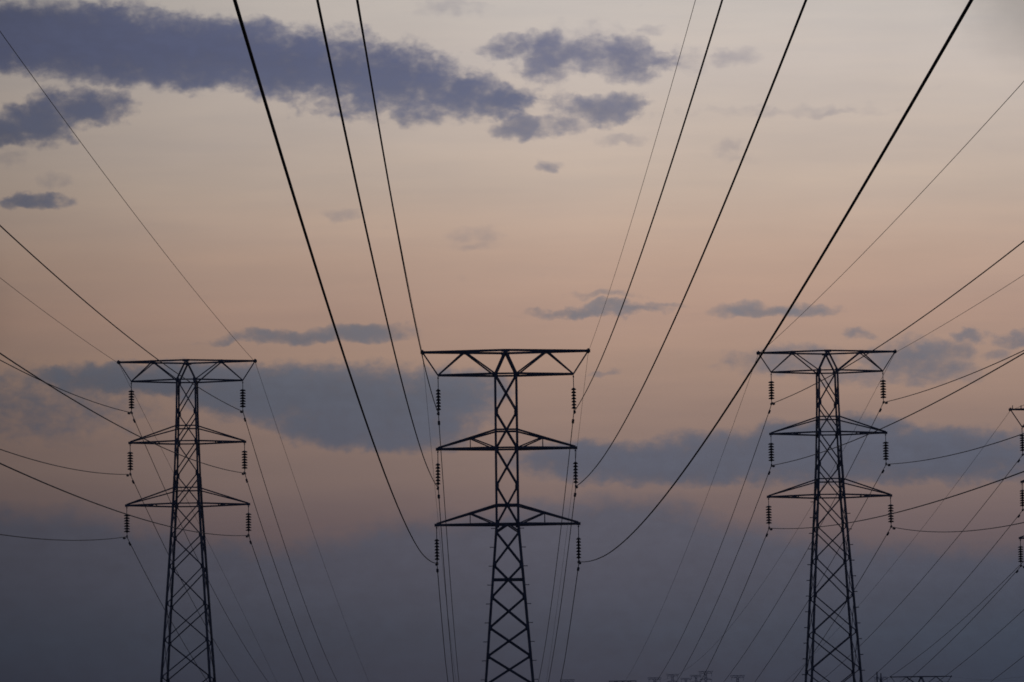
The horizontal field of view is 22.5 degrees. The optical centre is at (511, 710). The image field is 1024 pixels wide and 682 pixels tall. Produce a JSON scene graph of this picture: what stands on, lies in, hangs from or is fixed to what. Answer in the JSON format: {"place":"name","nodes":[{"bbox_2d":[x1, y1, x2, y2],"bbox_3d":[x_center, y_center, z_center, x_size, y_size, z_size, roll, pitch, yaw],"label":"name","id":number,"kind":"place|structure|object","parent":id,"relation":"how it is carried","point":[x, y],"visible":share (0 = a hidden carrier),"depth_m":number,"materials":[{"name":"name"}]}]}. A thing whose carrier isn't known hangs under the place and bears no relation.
{"place":"outdoors","nodes":[
{"label":"outdoors","id":0,"kind":"place"},
{"bbox_2d":[0,0,1023,681],"label":"sky","id":1,"kind":"structure","parent":0,"point":[518,136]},
{"bbox_3d":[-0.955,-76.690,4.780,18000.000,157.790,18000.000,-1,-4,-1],"label":"ground","id":2,"kind":"structure","parent":0,"visible":0},
{"bbox_2d":[117,359,256,681],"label":"pylon","id":3,"kind":"object","parent":2,"relation":"on","point":[176,477],"visible":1,"depth_m":223.58,"materials":[{"name":"metal"}]},
{"bbox_2d":[124,507,129,537],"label":"insulator string","id":4,"kind":"object","parent":3,"relation":"hanging from","point":[126,525],"visible":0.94,"depth_m":223.33,"materials":[{"name":"brown ceramic"}]},
{"bbox_2d":[0,534,207,681],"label":"power cable","id":5,"kind":"object","parent":4,"relation":"hanging from","point":[105,539],"visible":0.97,"depth_m":220.82,"materials":[{"name":"metal"}]},
{"bbox_2d":[127,445,132,475],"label":"insulator string","id":6,"kind":"object","parent":3,"relation":"hanging from","point":[130,460],"visible":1,"depth_m":223.69,"materials":[{"name":"brown ceramic"}]},
{"bbox_2d":[0,449,239,681],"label":"power cable","id":7,"kind":"object","parent":6,"relation":"hanging from","point":[127,475],"visible":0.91,"depth_m":221.89,"materials":[{"name":"metal"}]},
{"bbox_2d":[128,382,133,413],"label":"insulator string","id":8,"kind":"object","parent":3,"relation":"hanging from","point":[131,397],"visible":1,"depth_m":224.02,"materials":[{"name":"brown ceramic"}]},
{"bbox_2d":[0,360,266,679],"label":"power cable","id":9,"kind":"object","parent":8,"relation":"hanging from","point":[150,457],"visible":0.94,"depth_m":225.63,"materials":[{"name":"metal"}]},
{"bbox_2d":[2,279,269,666],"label":"earth wire","id":10,"kind":"object","parent":3,"relation":"attached to","point":[138,402],"visible":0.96,"depth_m":217.04,"materials":[{"name":"metal"}]},
{"bbox_2d":[0,31,367,678],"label":"earth wire","id":11,"kind":"object","parent":3,"relation":"attached to","point":[177,269],"visible":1,"depth_m":156.72,"materials":[{"name":"metal"}]},
{"bbox_2d":[240,381,245,412],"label":"insulator string","id":12,"kind":"object","parent":3,"relation":"hanging from","point":[242,398],"visible":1,"depth_m":224.12,"materials":[{"name":"brown ceramic"}]},
{"bbox_2d":[0,225,337,681],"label":"power cable","id":13,"kind":"object","parent":12,"relation":"hanging from","point":[241,411],"visible":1,"depth_m":166.01,"materials":[{"name":"metal"}]},
{"bbox_2d":[242,443,247,473],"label":"insulator string","id":14,"kind":"object","parent":3,"relation":"hanging from","point":[244,452],"visible":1,"depth_m":223.80,"materials":[{"name":"brown ceramic"}]},
{"bbox_2d":[0,353,319,681],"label":"power cable","id":15,"kind":"object","parent":14,"relation":"hanging from","point":[166,449],"visible":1,"depth_m":160.71,"materials":[{"name":"metal"}]},
{"bbox_2d":[246,505,251,536],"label":"insulator string","id":16,"kind":"object","parent":3,"relation":"hanging from","point":[248,517],"visible":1,"depth_m":223.47,"materials":[{"name":"brown ceramic"}]},
{"bbox_2d":[0,463,303,680],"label":"power cable","id":17,"kind":"object","parent":16,"relation":"hanging from","point":[152,522],"visible":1,"depth_m":156.58,"materials":[{"name":"metal"}]},
{"bbox_2d":[420,348,589,681],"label":"pylon","id":18,"kind":"object","parent":2,"relation":"on","point":[517,448],"visible":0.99,"depth_m":184.99,"materials":[{"name":"metal"}]},
{"bbox_2d":[356,1,455,677],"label":"earth wire","id":19,"kind":"object","parent":18,"relation":"attached to","point":[424,374],"visible":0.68,"depth_m":191.42,"materials":[{"name":"metal"}]},
{"bbox_2d":[434,526,439,563],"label":"insulator string","id":20,"kind":"object","parent":18,"relation":"hanging from","point":[436,550],"visible":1,"depth_m":184.72,"materials":[{"name":"brown ceramic"}]},
{"bbox_2d":[233,0,447,680],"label":"power cable","id":21,"kind":"object","parent":20,"relation":"hanging from","point":[279,147],"visible":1,"depth_m":51.13,"materials":[{"name":"metal"}]},
{"bbox_2d":[435,451,440,487],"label":"insulator string","id":22,"kind":"object","parent":18,"relation":"hanging from","point":[437,473],"visible":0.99,"depth_m":185.10,"materials":[{"name":"brown ceramic"}]},
{"bbox_2d":[316,0,453,681],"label":"power cable","id":23,"kind":"object","parent":22,"relation":"hanging from","point":[335,86],"visible":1,"depth_m":72.95,"materials":[{"name":"metal"}]},
{"bbox_2d":[436,377,440,414],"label":"insulator string","id":24,"kind":"object","parent":18,"relation":"hanging from","point":[438,397],"visible":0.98,"depth_m":185.42,"materials":[{"name":"brown ceramic"}]},
{"bbox_2d":[356,0,458,679],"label":"power cable","id":25,"kind":"object","parent":24,"relation":"hanging from","point":[362,30],"visible":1,"depth_m":96.24,"materials":[{"name":"metal"}]},
{"bbox_2d":[571,374,575,413],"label":"insulator string","id":26,"kind":"object","parent":18,"relation":"hanging from","point":[573,398],"visible":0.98,"depth_m":185.50,"materials":[{"name":"brown ceramic"}]},
{"bbox_2d":[538,0,722,681],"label":"power cable","id":27,"kind":"object","parent":26,"relation":"hanging from","point":[710,38],"visible":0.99,"depth_m":98.84,"materials":[{"name":"metal"}]},
{"bbox_2d":[573,449,577,486],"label":"insulator string","id":28,"kind":"object","parent":18,"relation":"hanging from","point":[575,472],"visible":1,"depth_m":185.17,"materials":[{"name":"brown ceramic"}]},
{"bbox_2d":[548,0,806,681],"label":"power cable","id":29,"kind":"object","parent":28,"relation":"hanging from","point":[773,82],"visible":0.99,"depth_m":73.56,"materials":[{"name":"metal"}]},
{"bbox_2d":[576,525,580,562],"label":"insulator string","id":30,"kind":"object","parent":18,"relation":"hanging from","point":[578,548],"visible":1,"depth_m":184.84,"materials":[{"name":"brown ceramic"}]},
{"bbox_2d":[560,0,972,681],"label":"power cable","id":31,"kind":"object","parent":30,"relation":"hanging from","point":[958,22],"visible":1,"depth_m":48.67,"materials":[{"name":"metal"}]},
{"bbox_2d":[546,0,695,680],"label":"earth wire","id":32,"kind":"object","parent":18,"relation":"attached to","point":[617,266],"visible":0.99,"depth_m":134.07,"materials":[{"name":"metal"}]},
{"bbox_2d":[666,674,678,681],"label":"pylon","id":33,"kind":"object","parent":2,"relation":"on","point":[673,680],"visible":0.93,"depth_m":2487.83,"materials":[{"name":"metal"}]},
{"bbox_2d":[699,671,712,680],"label":"pylon","id":34,"kind":"object","parent":2,"relation":"on","point":[705,675],"visible":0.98,"depth_m":2167.58,"materials":[{"name":"metal"}]},
{"bbox_2d":[730,675,744,681],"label":"pylon","id":35,"kind":"object","parent":2,"relation":"on","point":[738,677],"visible":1,"depth_m":2167.45,"materials":[{"name":"metal"}]},
{"bbox_2d":[756,349,896,681],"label":"pylon","id":36,"kind":"object","parent":2,"relation":"on","point":[817,478],"visible":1,"depth_m":222.61,"materials":[{"name":"metal"}]},
{"bbox_2d":[766,498,771,528],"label":"insulator string","id":37,"kind":"object","parent":36,"relation":"hanging from","point":[768,514],"visible":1,"depth_m":222.25,"materials":[{"name":"brown ceramic"}]},
{"bbox_2d":[700,471,1023,681],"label":"power cable","id":38,"kind":"object","parent":37,"relation":"hanging from","point":[771,529],"visible":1,"depth_m":167.28,"materials":[{"name":"metal"}]},
{"bbox_2d":[768,436,773,466],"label":"insulator string","id":39,"kind":"object","parent":36,"relation":"hanging from","point":[771,451],"visible":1,"depth_m":222.60,"materials":[{"name":"brown ceramic"}]},
{"bbox_2d":[676,353,1023,681],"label":"power cable","id":40,"kind":"object","parent":39,"relation":"hanging from","point":[849,442],"visible":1,"depth_m":168.04,"materials":[{"name":"metal"}]},
{"bbox_2d":[768,373,774,404],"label":"insulator string","id":41,"kind":"object","parent":36,"relation":"hanging from","point":[771,390],"visible":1,"depth_m":222.97,"materials":[{"name":"brown ceramic"}]},
{"bbox_2d":[656,241,1023,681],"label":"power cable","id":42,"kind":"object","parent":41,"relation":"hanging from","point":[773,403],"visible":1,"depth_m":175.37,"materials":[{"name":"metal"}]},
{"bbox_2d":[625,81,1023,680],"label":"earth wire","id":43,"kind":"object","parent":36,"relation":"attached to","point":[825,291],"visible":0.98,"depth_m":167.72,"materials":[{"name":"metal"}]},
{"bbox_2d":[665,275,1022,679],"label":"earth wire","id":44,"kind":"object","parent":36,"relation":"attached to","point":[855,427],"visible":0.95,"depth_m":235.64,"materials":[{"name":"metal"}]},
{"bbox_2d":[880,372,885,403],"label":"insulator string","id":45,"kind":"object","parent":36,"relation":"hanging from","point":[883,389],"visible":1,"depth_m":223.06,"materials":[{"name":"brown ceramic"}]},
{"bbox_2d":[725,350,1023,679],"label":"power cable","id":46,"kind":"object","parent":45,"relation":"hanging from","point":[886,402],"visible":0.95,"depth_m":223.85,"materials":[{"name":"metal"}]},
{"bbox_2d":[883,434,888,465],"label":"insulator string","id":47,"kind":"object","parent":36,"relation":"hanging from","point":[885,443],"visible":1,"depth_m":222.71,"materials":[{"name":"brown ceramic"}]},
{"bbox_2d":[756,433,1023,679],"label":"power cable","id":48,"kind":"object","parent":47,"relation":"hanging from","point":[883,470],"visible":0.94,"depth_m":223.97,"materials":[{"name":"metal"}]},
{"bbox_2d":[888,497,893,527],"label":"insulator string","id":49,"kind":"object","parent":36,"relation":"hanging from","point":[891,515],"visible":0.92,"depth_m":222.38,"materials":[{"name":"brown ceramic"}]},
{"bbox_2d":[793,522,1023,680],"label":"power cable","id":50,"kind":"object","parent":49,"relation":"hanging from","point":[893,528],"visible":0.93,"depth_m":220.55,"materials":[{"name":"metal"}]},
{"bbox_2d":[890,675,951,681],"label":"pylon","id":51,"kind":"object","parent":2,"relation":"on","point":[920,677],"visible":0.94,"depth_m":509.87,"materials":[{"name":"metal"}]},
{"bbox_2d":[1009,405,1023,538],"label":"pylon","id":52,"kind":"object","parent":2,"relation":"on","point":[1022,481],"visible":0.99,"depth_m":249.84,"materials":[{"name":"metal"}]},
{"bbox_2d":[785,405,1022,681],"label":"earth wire","id":53,"kind":"object","parent":52,"relation":"attached to","point":[923,526],"visible":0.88,"depth_m":297.12,"materials":[{"name":"metal"}]},
{"bbox_2d":[882,562,1022,681],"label":"power cable","id":54,"kind":"object","parent":52,"relation":"attached to","point":[961,620],"visible":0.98,"depth_m":334.25,"materials":[{"name":"metal"}]},
{"bbox_2d":[939,612,1020,680],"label":"power cable","id":55,"kind":"object","parent":52,"relation":"attached to","point":[983,645],"visible":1,"depth_m":321.07,"materials":[{"name":"metal"}]},
{"bbox_2d":[1018,539,1023,566],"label":"insulator string","id":56,"kind":"object","parent":52,"relation":"hanging from","point":[1020,553],"visible":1,"depth_m":249.04,"materials":[{"name":"brown ceramic"}]},
{"bbox_2d":[906,566,1023,681],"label":"power cable","id":57,"kind":"object","parent":56,"relation":"hanging from","point":[970,621],"visible":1,"depth_m":276.54,"materials":[{"name":"metal"}]},
{"bbox_2d":[1020,483,1023,510],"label":"insulator string","id":58,"kind":"object","parent":52,"relation":"hanging from","point":[1022,497],"visible":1,"depth_m":249.37,"materials":[{"name":"brown ceramic"}]},
{"bbox_2d":[868,511,1021,680],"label":"power cable","id":59,"kind":"object","parent":58,"relation":"hanging from","point":[1018,516],"visible":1,"depth_m":285.49,"materials":[{"name":"metal"}]},
{"bbox_2d":[1020,428,1023,455],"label":"insulator string","id":60,"kind":"object","parent":52,"relation":"hanging from","point":[1022,442],"visible":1,"depth_m":249.74,"materials":[{"name":"brown ceramic"}]},
{"bbox_2d":[820,454,1023,681],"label":"power cable","id":61,"kind":"object","parent":60,"relation":"hanging from","point":[937,561],"visible":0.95,"depth_m":294.48,"materials":[{"name":"metal"}]}
]}

